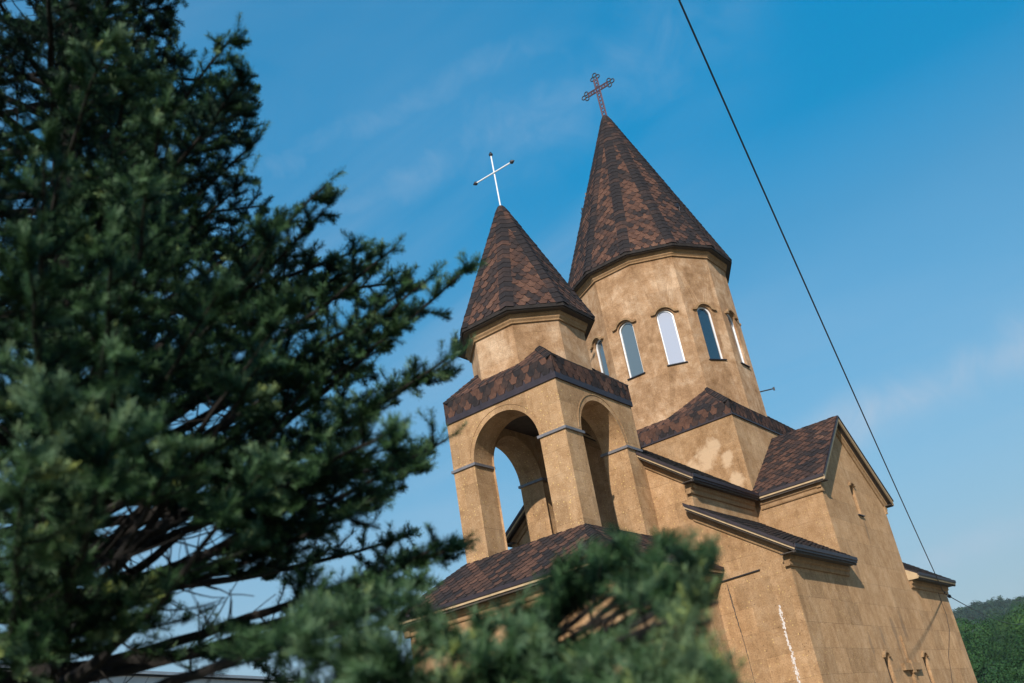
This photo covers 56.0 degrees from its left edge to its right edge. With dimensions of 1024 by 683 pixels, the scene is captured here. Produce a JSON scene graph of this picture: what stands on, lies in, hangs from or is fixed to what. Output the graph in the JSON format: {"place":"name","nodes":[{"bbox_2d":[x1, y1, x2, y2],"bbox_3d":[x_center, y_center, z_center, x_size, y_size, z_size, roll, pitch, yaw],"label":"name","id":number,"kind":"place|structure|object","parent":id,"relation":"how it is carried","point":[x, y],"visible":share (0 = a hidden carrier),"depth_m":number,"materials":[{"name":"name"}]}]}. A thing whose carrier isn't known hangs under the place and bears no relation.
{"place":"outdoors","nodes":[
{"label":"outdoors","id":0,"kind":"place"},
{"bbox_2d":[1,665,293,682],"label":"roof","id":1,"kind":"structure","parent":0,"point":[153,676],"depth_m":29.26,"materials":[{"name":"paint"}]},
{"bbox_2d":[0,0,1023,682],"label":"sky","id":2,"kind":"structure","parent":0,"point":[883,140],"materials":[{"name":"blue"}]},
{"label":"ground","id":3,"kind":"structure","parent":0,"visible":0},
{"bbox_2d":[0,0,753,682],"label":"spruce tree","id":4,"kind":"object","parent":3,"relation":"on","point":[112,220],"visible":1,"depth_m":3.63,"materials":[{"name":"green plant"}]},
{"bbox_2d":[387,73,976,682],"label":"church","id":5,"kind":"structure","parent":3,"relation":"on","point":[613,381],"depth_m":25.40,"materials":[{"name":"stone"}]},
{"bbox_2d":[589,336,608,375],"bbox_3d":[2.984,0.750,31.655,0.210,2.011,0.899,2,-27,-24],"label":"window","id":6,"kind":"structure","parent":5,"relation":"in","point":[599,347],"depth_m":31.90,"materials":[{"name":"white glass"}]},
{"bbox_2d":[612,318,645,379],"bbox_3d":[3.780,0.200,30.752,0.899,2.045,0.210,-26,-29,30],"label":"window","id":7,"kind":"structure","parent":5,"relation":"in","point":[634,364],"depth_m":30.83,"materials":[{"name":"grey glass"}]},
{"bbox_2d":[650,305,687,365],"bbox_3d":[4.984,-0.196,30.377,0.899,2.045,0.210,-12,-25,3],"label":"window","id":8,"kind":"structure","parent":5,"relation":"in","point":[665,319],"depth_m":30.45,"materials":[{"name":"white glass"}]},
{"bbox_2d":[692,302,726,359],"bbox_3d":[6.279,-0.316,30.621,0.899,2.045,0.210,2,-27,-24],"label":"window","id":9,"kind":"structure","parent":5,"relation":"in","point":[710,337],"depth_m":30.72,"materials":[{"name":"blue glass"}]},
{"bbox_2d":[724,308,749,367],"bbox_3d":[7.315,-0.129,31.421,0.210,2.045,0.899,-26,-29,30],"label":"window","id":10,"kind":"structure","parent":5,"relation":"in","point":[727,311],"depth_m":31.61,"materials":[{"name":"white glass"}]},
{"bbox_2d":[678,0,945,593],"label":"overhead cable","id":11,"kind":"object","parent":5,"relation":"attached to","point":[705,59],"visible":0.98,"depth_m":15.67,"materials":[{"name":"black rubber"}]},
{"bbox_2d":[848,481,864,516],"bbox_3d":[9.905,4.564,27.840,0.170,1.026,0.470,-26,-29,30],"label":"slit window","id":12,"kind":"structure","parent":5,"relation":"in","point":[849,483],"depth_m":27.90,"materials":[{"name":"beige stone"}]},
{"bbox_2d":[882,650,893,682],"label":"niche window","id":13,"kind":"structure","parent":5,"relation":"in","point":[885,652],"depth_m":24.64,"materials":[{"name":"beige stone"}]},
{"bbox_2d":[921,651,931,682],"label":"niche window","id":14,"kind":"structure","parent":5,"relation":"in","point":[923,652],"depth_m":27.30,"materials":[{"name":"beige stone"}]},
{"bbox_2d":[946,594,1021,624],"bbox_3d":[31.448,16.910,60.526,0.114,3.378,68.733,-22,-27,24],"label":"overhead cable","id":15,"kind":"object","parent":5,"relation":"attached to","point":[949,596],"visible":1,"depth_m":38.20,"materials":[{"name":"black rubber"}]},
{"bbox_3d":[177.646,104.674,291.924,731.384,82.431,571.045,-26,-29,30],"label":"hill","id":16,"kind":"structure","parent":0,"visible":0},
{"bbox_2d":[951,595,1023,682],"bbox_3d":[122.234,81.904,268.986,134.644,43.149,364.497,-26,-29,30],"label":"forest","id":17,"kind":"object","parent":16,"relation":"on","point":[999,645],"visible":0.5,"depth_m":139.32,"materials":[{"name":"green plant"}]}
]}

